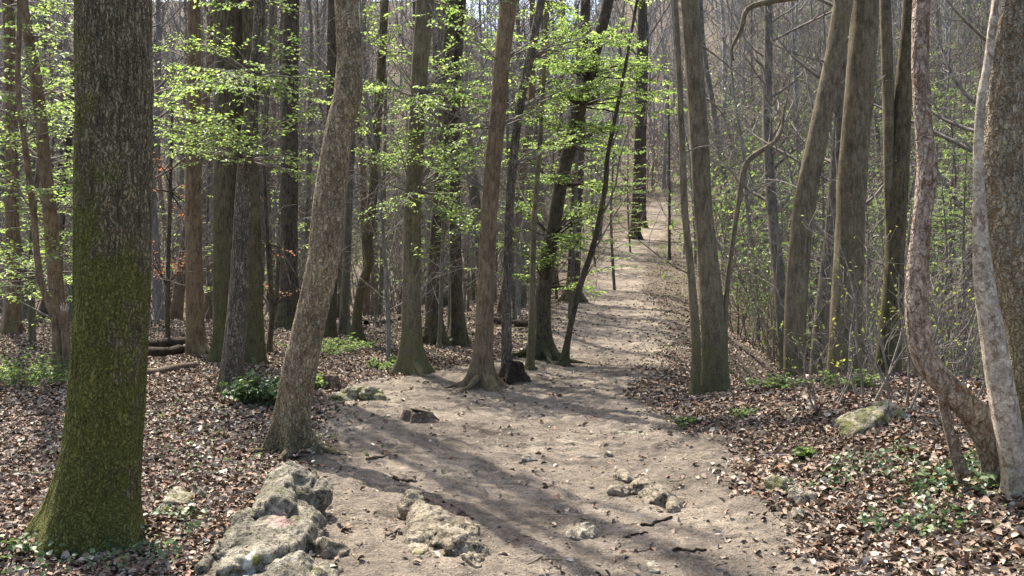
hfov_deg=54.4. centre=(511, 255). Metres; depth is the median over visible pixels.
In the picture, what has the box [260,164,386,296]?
bare shrub
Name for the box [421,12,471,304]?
bare tree
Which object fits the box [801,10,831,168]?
bare tree
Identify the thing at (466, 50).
bare tree
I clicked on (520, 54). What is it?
bare tree
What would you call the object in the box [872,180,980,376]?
leafy sapling
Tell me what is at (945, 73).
leafy sapling
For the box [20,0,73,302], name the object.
bare tree
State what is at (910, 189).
bare tree
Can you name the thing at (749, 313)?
leafy shrub
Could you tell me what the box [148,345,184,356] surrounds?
fallen log
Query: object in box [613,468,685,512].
knobbly rock
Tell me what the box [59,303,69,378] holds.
broken sapling
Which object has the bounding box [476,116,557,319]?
path sapling
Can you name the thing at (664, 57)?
bare tree
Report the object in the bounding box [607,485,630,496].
domed stone
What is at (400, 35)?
bare tree
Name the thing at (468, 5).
sky
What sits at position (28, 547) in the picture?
ivy cover
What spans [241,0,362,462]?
leaning tree
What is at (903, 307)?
bare shrub
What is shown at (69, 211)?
bare tree
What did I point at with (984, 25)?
bare tree
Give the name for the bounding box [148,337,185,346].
fallen log
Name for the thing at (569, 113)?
bare tree
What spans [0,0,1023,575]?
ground
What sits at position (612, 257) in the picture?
leafy sapling
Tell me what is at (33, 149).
bare tree
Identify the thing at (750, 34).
bare tree
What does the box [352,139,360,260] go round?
bare tree
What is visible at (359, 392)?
mossy ledge
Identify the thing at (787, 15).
bare tree
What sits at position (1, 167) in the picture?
bare tree
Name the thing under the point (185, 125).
bare tree
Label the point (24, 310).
bare tree
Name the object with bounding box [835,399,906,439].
bank boulder
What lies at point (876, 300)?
bare shrub
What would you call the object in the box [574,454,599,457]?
flat stone
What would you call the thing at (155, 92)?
bare tree
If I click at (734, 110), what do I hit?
bare tree
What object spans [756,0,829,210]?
bare tree
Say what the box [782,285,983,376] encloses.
leafy shrub
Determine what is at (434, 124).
bare tree
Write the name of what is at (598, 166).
leafy sapling
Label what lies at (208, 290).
leafy sapling
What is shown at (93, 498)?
oak tree
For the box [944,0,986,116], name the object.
bare tree
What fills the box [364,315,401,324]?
fallen log
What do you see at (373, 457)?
stick
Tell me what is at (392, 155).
bare tree
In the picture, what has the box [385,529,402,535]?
stick
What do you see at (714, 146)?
bare tree
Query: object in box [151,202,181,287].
bare shrub
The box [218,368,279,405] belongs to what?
holly plant
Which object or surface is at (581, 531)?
grey stone
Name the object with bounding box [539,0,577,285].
bank foot tree
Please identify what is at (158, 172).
bare tree
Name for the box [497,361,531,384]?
rotten stump
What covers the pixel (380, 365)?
leafy clump
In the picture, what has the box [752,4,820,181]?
bare tree
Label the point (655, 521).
stick
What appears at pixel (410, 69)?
bare tree
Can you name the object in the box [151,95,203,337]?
copper beech sapling
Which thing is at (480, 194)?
path sapling
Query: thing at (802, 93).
leafy sapling
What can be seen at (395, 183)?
leafy sapling
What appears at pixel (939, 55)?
bare tree
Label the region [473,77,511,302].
path sapling
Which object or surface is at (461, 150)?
bare tree
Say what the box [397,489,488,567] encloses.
rock
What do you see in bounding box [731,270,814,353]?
leafy shrub
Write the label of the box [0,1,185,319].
bare tree
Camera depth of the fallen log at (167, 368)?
13.05 m
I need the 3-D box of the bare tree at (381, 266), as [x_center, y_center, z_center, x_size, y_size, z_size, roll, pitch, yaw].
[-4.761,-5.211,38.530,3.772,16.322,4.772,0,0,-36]
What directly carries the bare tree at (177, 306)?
on the ground
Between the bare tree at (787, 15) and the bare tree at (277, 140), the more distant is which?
the bare tree at (787, 15)
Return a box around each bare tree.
[0,0,40,311]
[0,0,72,318]
[0,0,74,318]
[0,1,60,218]
[0,1,175,321]
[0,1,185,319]
[0,12,71,239]
[0,27,72,318]
[0,35,42,237]
[1,108,70,278]
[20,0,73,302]
[21,0,278,139]
[39,0,213,319]
[54,33,73,268]
[54,90,72,235]
[68,28,184,185]
[72,0,205,280]
[152,0,214,243]
[152,0,280,248]
[152,3,184,290]
[152,21,172,154]
[152,69,173,307]
[153,0,279,319]
[156,0,187,308]
[157,0,213,234]
[157,0,213,316]
[159,0,213,238]
[162,1,327,279]
[182,0,327,297]
[184,8,276,319]
[201,0,323,307]
[203,91,213,296]
[208,1,326,250]
[258,0,377,269]
[259,0,306,203]
[259,0,413,318]
[259,17,302,315]
[261,18,313,227]
[266,14,314,310]
[271,0,327,285]
[272,0,396,270]
[298,0,373,240]
[298,74,314,226]
[302,17,400,265]
[312,67,355,215]
[313,53,359,301]
[314,0,405,315]
[318,0,396,315]
[318,0,434,313]
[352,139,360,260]
[353,34,398,221]
[354,0,423,314]
[365,2,505,310]
[373,73,406,270]
[378,122,408,289]
[381,149,404,272]
[386,0,483,190]
[386,1,449,279]
[388,0,506,198]
[390,1,471,306]
[406,0,527,277]
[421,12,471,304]
[437,15,486,284]
[460,0,598,313]
[461,0,536,207]
[462,1,516,270]
[463,0,482,270]
[463,1,503,198]
[469,0,591,306]
[473,51,506,254]
[479,1,556,233]
[482,0,599,285]
[501,43,543,273]
[510,1,567,255]
[521,54,565,231]
[522,1,597,251]
[526,0,610,247]
[544,0,579,175]
[550,0,597,258]
[556,68,613,252]
[575,59,619,240]
[586,0,635,240]
[640,0,726,253]
[649,33,731,263]
[673,59,736,230]
[675,0,823,340]
[679,0,759,232]
[710,0,794,234]
[711,0,833,370]
[711,51,761,215]
[733,0,784,170]
[746,0,916,376]
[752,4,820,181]
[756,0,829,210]
[759,4,814,139]
[772,0,882,284]
[785,0,828,105]
[795,6,915,356]
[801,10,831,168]
[863,32,975,323]
[869,9,893,224]
[871,0,990,373]
[874,0,948,197]
[874,0,978,274]
[875,8,900,145]
[878,0,979,242]
[912,0,973,196]
[929,0,985,168]
[931,0,985,251]
[931,16,988,225]
[935,13,986,264]
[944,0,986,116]
[955,0,990,93]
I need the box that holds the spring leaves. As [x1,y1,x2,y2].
[0,0,989,368]
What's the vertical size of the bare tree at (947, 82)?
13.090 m
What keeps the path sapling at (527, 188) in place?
on the ground
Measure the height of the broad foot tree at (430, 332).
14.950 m
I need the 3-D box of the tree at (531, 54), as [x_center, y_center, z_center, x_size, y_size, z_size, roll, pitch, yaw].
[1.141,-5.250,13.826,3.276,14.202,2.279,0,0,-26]
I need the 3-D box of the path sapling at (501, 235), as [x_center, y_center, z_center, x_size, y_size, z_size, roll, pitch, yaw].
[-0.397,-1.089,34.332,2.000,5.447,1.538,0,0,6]
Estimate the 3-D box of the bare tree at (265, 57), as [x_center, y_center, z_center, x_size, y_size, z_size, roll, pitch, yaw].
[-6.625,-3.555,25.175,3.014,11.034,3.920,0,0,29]
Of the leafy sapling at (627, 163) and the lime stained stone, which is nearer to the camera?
the lime stained stone
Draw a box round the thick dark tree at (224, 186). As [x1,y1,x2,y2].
[202,0,242,364]
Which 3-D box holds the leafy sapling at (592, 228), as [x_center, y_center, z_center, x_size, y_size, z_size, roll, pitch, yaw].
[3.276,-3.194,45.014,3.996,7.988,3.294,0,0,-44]
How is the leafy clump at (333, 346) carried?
on the ground
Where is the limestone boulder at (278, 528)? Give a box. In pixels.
[194,460,342,575]
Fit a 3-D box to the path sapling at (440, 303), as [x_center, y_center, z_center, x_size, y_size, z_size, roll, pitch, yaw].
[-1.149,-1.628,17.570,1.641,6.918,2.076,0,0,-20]
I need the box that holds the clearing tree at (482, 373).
[399,0,578,393]
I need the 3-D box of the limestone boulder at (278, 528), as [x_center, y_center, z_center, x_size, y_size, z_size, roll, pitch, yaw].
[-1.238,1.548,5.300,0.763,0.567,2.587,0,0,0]
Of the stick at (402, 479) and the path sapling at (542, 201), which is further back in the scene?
the path sapling at (542, 201)
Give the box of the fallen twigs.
[0,337,1023,575]
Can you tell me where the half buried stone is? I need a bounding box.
[645,560,659,566]
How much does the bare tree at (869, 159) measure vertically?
13.812 m
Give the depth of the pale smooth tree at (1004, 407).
5.43 m
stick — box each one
[366,455,385,460]
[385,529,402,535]
[393,475,412,481]
[459,508,473,518]
[631,531,647,535]
[640,515,672,526]
[672,547,706,551]
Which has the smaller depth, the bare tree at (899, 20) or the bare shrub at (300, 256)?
the bare shrub at (300, 256)
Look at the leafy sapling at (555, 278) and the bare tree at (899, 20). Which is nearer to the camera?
the leafy sapling at (555, 278)
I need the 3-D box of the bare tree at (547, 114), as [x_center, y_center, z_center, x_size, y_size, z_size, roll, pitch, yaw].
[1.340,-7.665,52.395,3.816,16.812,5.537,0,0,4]
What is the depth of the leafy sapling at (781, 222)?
29.91 m
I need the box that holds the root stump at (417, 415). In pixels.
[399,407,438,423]
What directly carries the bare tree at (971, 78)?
on the ground
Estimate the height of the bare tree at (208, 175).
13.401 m
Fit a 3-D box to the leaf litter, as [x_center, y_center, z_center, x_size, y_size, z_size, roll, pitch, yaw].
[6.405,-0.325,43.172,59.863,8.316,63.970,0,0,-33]
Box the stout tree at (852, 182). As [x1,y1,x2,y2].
[812,0,898,374]
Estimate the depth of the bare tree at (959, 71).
37.53 m
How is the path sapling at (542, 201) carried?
on the ground
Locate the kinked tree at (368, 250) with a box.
[307,0,450,341]
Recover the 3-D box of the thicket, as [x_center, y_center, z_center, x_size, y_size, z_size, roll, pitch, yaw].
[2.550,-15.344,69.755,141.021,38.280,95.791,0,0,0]
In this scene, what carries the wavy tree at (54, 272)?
on the ground
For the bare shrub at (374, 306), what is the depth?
23.00 m
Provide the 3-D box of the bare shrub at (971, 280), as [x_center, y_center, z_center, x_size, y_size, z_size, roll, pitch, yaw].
[6.333,0.746,14.916,4.574,4.160,2.566,0,0,-11]
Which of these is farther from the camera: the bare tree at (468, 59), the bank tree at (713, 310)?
the bare tree at (468, 59)
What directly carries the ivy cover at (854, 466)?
on the ground
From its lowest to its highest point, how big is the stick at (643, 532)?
0.015 m
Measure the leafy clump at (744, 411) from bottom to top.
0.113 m
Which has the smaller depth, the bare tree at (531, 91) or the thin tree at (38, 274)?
the thin tree at (38, 274)
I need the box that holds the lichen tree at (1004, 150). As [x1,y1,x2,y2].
[984,0,1023,429]
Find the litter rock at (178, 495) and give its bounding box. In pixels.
[163,483,205,504]
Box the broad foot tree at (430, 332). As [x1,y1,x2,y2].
[398,0,458,347]
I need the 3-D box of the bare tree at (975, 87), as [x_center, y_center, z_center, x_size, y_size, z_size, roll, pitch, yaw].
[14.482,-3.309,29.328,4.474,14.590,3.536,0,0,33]
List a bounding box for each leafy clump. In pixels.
[274,338,371,354]
[323,332,382,351]
[363,354,397,369]
[669,415,697,426]
[726,407,758,416]
[746,372,823,388]
[792,446,816,459]
[818,369,884,387]
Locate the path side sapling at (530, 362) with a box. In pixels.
[499,4,546,370]
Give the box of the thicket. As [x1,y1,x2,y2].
[0,0,990,372]
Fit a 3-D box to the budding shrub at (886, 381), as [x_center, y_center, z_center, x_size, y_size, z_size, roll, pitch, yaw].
[3.006,0.648,8.047,1.388,1.288,0.712,0,0,8]
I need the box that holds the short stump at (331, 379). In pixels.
[319,374,341,389]
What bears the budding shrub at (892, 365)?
on the ground
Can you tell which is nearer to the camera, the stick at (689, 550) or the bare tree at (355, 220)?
the stick at (689, 550)
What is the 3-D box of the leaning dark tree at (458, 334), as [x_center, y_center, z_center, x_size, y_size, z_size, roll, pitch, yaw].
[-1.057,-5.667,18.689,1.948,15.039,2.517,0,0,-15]
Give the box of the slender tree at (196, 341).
[152,0,213,355]
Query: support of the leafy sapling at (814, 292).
on the ground
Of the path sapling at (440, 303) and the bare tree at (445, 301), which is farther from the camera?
the bare tree at (445, 301)
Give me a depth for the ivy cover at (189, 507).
5.88 m
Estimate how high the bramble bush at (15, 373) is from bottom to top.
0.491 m
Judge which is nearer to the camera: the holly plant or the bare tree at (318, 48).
the holly plant
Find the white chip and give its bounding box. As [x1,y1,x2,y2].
[644,568,659,572]
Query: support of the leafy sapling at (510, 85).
on the ground
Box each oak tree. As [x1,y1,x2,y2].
[25,0,153,560]
[153,0,334,398]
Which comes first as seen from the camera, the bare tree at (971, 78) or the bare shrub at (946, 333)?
the bare shrub at (946, 333)
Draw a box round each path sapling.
[301,0,459,367]
[385,83,467,296]
[396,0,487,348]
[401,22,484,273]
[422,20,499,329]
[422,102,482,289]
[424,71,501,314]
[444,145,483,297]
[446,104,483,311]
[470,110,505,282]
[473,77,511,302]
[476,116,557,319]
[481,153,515,272]
[484,110,547,293]
[497,118,542,254]
[499,70,565,279]
[499,74,549,315]
[502,84,553,311]
[519,131,551,272]
[525,130,556,259]
[538,123,568,254]
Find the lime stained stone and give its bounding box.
[617,430,648,436]
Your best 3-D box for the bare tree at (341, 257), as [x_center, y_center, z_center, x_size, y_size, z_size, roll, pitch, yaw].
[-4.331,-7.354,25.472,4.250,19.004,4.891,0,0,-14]
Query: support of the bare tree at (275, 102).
on the ground
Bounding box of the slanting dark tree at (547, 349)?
[494,0,687,364]
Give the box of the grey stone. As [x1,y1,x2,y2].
[565,522,598,540]
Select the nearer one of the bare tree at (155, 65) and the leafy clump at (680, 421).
the leafy clump at (680, 421)
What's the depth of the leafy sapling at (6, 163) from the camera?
16.21 m
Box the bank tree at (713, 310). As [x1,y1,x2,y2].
[681,0,810,392]
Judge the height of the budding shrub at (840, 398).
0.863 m
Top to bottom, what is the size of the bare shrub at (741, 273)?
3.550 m
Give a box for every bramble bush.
[0,346,68,390]
[314,372,338,387]
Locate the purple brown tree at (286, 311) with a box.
[264,0,298,329]
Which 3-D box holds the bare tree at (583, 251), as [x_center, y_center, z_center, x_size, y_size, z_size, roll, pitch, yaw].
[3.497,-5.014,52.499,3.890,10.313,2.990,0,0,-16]
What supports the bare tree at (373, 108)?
on the ground
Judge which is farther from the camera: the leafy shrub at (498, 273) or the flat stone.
the leafy shrub at (498, 273)
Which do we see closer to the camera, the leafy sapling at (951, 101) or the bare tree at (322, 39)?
the leafy sapling at (951, 101)
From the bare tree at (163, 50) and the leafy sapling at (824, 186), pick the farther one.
the bare tree at (163, 50)
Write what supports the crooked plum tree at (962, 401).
on the ground
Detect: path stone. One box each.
[518,455,537,462]
[604,451,612,456]
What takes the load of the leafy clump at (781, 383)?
on the ground
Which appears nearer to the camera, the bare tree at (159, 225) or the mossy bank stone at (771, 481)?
the mossy bank stone at (771, 481)
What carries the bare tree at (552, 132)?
on the ground
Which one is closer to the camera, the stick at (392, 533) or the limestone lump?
the limestone lump
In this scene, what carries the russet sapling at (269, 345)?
on the ground
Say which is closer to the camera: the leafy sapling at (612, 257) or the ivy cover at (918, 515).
the ivy cover at (918, 515)
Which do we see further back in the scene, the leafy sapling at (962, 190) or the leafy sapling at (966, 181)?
the leafy sapling at (962, 190)
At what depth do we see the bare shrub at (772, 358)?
25.43 m
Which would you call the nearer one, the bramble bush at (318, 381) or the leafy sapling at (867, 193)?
the bramble bush at (318, 381)
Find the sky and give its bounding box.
[69,0,597,64]
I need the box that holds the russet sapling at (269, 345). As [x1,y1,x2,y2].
[261,160,300,352]
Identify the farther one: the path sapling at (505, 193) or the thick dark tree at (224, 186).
the path sapling at (505, 193)
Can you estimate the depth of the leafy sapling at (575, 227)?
23.93 m
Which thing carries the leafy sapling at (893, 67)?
on the ground
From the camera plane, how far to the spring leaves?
39.32 m
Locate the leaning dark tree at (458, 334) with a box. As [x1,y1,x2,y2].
[432,0,475,346]
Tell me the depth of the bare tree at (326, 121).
32.98 m
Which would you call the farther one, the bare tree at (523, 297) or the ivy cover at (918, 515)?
the bare tree at (523, 297)
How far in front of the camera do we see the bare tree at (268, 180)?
26.96 m
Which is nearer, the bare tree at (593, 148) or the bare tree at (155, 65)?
the bare tree at (155, 65)
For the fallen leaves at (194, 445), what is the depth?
8.10 m
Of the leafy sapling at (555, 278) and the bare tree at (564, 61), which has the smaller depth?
the leafy sapling at (555, 278)
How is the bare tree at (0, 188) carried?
on the ground
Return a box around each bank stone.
[763,474,798,490]
[791,507,805,517]
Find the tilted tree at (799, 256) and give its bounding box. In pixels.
[730,0,852,379]
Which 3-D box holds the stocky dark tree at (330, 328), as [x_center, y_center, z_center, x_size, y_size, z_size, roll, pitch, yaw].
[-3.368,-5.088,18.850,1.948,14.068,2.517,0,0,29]
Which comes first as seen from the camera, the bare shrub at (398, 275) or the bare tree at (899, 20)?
the bare shrub at (398, 275)
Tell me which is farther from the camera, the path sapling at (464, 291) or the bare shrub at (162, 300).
the path sapling at (464, 291)
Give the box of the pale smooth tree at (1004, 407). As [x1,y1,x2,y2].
[972,0,1023,500]
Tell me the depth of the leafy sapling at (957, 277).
22.24 m
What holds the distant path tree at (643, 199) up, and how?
on the ground
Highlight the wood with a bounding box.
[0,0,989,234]
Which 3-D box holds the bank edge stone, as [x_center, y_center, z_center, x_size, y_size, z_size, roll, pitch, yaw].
[1.863,1.567,6.383,0.189,0.175,0.144,0,0,0]
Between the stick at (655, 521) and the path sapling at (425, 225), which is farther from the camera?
the path sapling at (425, 225)
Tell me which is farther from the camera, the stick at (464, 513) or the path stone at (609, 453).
the path stone at (609, 453)
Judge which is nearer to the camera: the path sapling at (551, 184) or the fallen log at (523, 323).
the fallen log at (523, 323)
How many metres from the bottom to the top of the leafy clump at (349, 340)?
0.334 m
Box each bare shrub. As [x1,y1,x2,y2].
[39,169,213,325]
[42,219,71,295]
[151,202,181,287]
[203,245,278,309]
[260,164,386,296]
[271,213,308,290]
[350,237,427,321]
[361,198,426,313]
[375,190,448,305]
[714,177,825,365]
[715,161,975,373]
[719,219,769,336]
[753,181,982,373]
[771,138,975,375]
[772,237,959,372]
[827,167,981,375]
[902,259,983,376]
[945,305,983,376]
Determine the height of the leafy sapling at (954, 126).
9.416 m
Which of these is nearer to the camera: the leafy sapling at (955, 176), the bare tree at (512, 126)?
the leafy sapling at (955, 176)
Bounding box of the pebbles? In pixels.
[328,353,811,575]
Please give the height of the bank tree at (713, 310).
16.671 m
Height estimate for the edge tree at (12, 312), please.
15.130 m
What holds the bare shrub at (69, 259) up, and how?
on the ground
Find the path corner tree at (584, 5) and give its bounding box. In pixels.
[544,0,631,302]
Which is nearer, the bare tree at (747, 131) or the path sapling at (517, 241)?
the path sapling at (517, 241)
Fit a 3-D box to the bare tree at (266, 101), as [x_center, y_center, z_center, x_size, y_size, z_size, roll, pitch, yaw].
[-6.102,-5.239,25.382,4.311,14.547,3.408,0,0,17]
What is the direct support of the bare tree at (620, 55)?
on the ground
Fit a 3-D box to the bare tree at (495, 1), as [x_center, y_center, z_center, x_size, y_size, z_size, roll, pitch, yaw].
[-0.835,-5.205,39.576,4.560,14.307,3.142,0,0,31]
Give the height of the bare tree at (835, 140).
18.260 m
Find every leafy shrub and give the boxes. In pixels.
[299,237,361,305]
[461,244,529,299]
[728,270,772,344]
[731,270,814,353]
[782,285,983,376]
[929,294,982,376]
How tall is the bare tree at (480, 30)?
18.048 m
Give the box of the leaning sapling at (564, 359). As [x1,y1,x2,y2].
[553,0,661,366]
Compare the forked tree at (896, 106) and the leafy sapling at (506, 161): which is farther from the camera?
the leafy sapling at (506, 161)
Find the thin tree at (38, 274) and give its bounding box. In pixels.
[0,0,73,381]
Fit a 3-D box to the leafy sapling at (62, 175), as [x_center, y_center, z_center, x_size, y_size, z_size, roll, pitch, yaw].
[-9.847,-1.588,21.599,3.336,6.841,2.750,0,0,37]
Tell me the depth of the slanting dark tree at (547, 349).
16.28 m
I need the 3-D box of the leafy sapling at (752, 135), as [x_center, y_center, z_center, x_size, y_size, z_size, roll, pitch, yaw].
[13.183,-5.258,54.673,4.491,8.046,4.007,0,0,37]
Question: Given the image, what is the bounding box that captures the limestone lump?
[315,536,350,558]
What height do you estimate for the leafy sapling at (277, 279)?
8.983 m
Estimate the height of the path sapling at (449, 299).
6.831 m
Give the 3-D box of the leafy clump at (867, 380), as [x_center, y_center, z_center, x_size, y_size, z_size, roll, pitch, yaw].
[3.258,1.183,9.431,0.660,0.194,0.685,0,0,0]
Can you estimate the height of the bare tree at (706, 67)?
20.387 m
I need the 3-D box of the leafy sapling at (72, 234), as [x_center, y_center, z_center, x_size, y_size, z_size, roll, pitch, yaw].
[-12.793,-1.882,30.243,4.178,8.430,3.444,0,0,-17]
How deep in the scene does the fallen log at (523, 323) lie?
22.43 m
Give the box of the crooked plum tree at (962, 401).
[905,0,999,486]
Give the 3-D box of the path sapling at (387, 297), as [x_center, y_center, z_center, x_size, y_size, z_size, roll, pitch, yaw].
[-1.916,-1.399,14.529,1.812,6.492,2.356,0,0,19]
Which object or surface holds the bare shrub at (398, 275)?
on the ground
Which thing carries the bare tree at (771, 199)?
on the ground
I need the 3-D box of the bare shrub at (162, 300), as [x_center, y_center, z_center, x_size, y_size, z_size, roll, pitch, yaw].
[-8.261,-0.362,22.405,4.371,4.017,2.452,0,0,-12]
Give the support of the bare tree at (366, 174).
on the ground
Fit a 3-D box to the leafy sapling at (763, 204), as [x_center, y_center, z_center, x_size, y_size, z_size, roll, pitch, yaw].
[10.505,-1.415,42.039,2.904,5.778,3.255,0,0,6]
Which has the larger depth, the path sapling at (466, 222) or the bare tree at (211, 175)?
the bare tree at (211, 175)
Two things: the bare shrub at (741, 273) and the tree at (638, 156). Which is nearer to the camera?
the bare shrub at (741, 273)
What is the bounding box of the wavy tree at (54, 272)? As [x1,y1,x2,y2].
[0,0,73,372]
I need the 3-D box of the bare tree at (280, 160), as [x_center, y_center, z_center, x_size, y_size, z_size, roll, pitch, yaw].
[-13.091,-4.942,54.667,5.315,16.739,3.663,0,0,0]
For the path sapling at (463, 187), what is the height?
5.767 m
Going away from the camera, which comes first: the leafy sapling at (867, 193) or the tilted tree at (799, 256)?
the tilted tree at (799, 256)
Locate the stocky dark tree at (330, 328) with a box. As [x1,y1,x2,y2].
[298,0,376,337]
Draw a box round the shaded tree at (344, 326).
[337,0,395,335]
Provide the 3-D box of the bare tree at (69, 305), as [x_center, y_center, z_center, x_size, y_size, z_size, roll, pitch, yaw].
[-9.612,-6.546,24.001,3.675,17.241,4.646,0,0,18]
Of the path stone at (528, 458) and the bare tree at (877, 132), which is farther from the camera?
the bare tree at (877, 132)
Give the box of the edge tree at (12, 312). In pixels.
[0,0,73,333]
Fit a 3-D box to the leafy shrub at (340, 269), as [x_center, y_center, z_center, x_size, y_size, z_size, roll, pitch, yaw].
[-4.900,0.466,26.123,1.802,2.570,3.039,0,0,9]
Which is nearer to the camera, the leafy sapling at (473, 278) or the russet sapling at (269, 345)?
the russet sapling at (269, 345)
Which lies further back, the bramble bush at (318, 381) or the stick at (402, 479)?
the bramble bush at (318, 381)
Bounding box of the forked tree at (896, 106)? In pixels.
[812,0,985,375]
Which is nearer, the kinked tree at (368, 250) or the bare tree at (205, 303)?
the kinked tree at (368, 250)
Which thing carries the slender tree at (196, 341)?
on the ground
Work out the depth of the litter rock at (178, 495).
6.36 m
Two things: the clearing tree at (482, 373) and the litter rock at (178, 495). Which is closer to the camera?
the litter rock at (178, 495)
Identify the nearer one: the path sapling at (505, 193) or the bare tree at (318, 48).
the path sapling at (505, 193)
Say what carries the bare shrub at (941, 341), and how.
on the ground
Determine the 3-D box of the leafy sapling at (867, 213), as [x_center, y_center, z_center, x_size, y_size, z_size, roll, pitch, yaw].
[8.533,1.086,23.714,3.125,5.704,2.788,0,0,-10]
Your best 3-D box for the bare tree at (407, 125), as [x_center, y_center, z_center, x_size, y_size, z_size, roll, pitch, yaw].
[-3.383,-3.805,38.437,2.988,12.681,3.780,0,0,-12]
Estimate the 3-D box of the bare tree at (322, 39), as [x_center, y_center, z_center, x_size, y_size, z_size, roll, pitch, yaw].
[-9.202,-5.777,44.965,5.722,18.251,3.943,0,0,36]
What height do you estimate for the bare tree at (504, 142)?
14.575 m
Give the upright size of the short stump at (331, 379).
0.274 m
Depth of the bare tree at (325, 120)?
69.91 m
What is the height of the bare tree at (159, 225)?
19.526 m
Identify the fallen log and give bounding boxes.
[147,362,197,375]
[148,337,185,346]
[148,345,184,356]
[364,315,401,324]
[494,316,527,326]
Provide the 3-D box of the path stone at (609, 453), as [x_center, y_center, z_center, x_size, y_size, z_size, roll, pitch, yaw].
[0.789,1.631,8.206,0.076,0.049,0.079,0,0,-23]
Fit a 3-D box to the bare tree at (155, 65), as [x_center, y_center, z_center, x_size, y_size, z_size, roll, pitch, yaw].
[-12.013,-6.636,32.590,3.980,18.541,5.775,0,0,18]
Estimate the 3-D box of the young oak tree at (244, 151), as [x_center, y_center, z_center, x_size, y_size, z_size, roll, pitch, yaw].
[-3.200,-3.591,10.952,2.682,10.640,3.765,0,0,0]
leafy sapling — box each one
[0,24,74,342]
[0,28,73,288]
[0,48,72,283]
[0,93,71,300]
[39,135,161,280]
[158,95,213,318]
[185,100,302,289]
[202,3,351,319]
[355,101,430,283]
[422,45,525,299]
[446,5,587,319]
[446,13,591,302]
[495,0,651,318]
[504,95,595,299]
[564,102,634,266]
[566,90,657,289]
[585,104,630,220]
[601,116,657,252]
[716,88,785,214]
[732,175,811,356]
[741,157,786,268]
[761,145,872,351]
[768,152,828,276]
[777,61,825,174]
[794,149,830,232]
[807,188,935,369]
[865,153,882,273]
[866,80,980,354]
[870,144,977,376]
[871,42,898,146]
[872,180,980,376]
[873,97,980,360]
[906,150,979,376]
[907,175,958,300]
[908,44,978,214]
[914,79,977,248]
[931,139,978,361]
[931,211,983,372]
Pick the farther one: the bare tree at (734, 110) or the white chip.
the bare tree at (734, 110)
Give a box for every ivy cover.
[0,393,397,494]
[0,529,181,575]
[140,501,210,538]
[782,438,920,492]
[857,448,1006,535]
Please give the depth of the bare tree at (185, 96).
46.74 m
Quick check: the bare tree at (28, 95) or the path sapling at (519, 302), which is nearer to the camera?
the path sapling at (519, 302)
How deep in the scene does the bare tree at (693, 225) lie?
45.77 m
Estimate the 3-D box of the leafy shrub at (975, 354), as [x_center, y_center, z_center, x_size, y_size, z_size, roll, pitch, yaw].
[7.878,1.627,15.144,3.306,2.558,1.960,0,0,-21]
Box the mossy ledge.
[328,385,389,400]
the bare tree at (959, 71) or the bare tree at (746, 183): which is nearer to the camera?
the bare tree at (746, 183)
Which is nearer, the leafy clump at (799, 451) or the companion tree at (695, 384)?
the leafy clump at (799, 451)
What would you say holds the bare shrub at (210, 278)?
on the ground
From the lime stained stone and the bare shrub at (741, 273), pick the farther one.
the bare shrub at (741, 273)
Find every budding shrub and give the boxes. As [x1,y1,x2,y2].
[774,314,891,411]
[790,262,967,408]
[801,208,979,398]
[890,270,985,397]
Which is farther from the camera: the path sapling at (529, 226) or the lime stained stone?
the path sapling at (529, 226)
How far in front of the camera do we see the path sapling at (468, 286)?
26.91 m
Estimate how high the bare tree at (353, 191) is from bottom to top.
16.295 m
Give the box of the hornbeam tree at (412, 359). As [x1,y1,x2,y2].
[348,0,514,378]
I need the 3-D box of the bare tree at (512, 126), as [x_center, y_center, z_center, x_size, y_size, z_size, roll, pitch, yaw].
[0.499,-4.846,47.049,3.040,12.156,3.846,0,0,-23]
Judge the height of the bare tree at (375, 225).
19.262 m
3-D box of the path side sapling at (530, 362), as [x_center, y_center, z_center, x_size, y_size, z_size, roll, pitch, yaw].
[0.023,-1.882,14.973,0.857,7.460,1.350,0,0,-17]
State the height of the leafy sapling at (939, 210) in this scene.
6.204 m
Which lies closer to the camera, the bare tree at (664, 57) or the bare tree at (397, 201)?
the bare tree at (664, 57)
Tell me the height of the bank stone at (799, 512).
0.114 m
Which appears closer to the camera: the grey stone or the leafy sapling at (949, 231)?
the grey stone
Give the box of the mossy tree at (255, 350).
[242,0,274,366]
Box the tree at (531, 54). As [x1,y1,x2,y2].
[465,0,657,364]
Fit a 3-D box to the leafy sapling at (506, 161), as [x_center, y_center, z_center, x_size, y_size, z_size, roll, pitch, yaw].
[-0.415,-2.228,23.989,3.338,8.127,4.049,0,0,43]
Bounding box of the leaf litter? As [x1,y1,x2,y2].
[0,203,1023,575]
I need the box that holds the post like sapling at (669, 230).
[650,81,679,259]
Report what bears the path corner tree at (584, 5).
on the ground
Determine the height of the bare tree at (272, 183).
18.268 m
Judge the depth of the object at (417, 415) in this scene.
9.70 m
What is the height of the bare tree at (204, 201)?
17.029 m
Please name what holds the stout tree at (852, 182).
on the ground
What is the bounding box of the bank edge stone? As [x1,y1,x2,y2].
[787,486,818,504]
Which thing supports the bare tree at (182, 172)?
on the ground
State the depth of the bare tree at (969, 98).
20.53 m
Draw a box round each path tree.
[606,0,673,227]
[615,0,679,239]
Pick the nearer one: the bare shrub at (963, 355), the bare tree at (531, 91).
the bare shrub at (963, 355)
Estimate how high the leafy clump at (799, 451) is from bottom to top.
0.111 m
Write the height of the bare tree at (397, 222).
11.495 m
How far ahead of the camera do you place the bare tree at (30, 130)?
54.93 m
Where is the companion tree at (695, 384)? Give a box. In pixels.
[605,0,736,396]
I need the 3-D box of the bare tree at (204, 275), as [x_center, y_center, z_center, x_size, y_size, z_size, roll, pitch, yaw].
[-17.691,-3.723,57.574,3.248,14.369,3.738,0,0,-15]
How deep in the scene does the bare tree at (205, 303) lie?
39.56 m

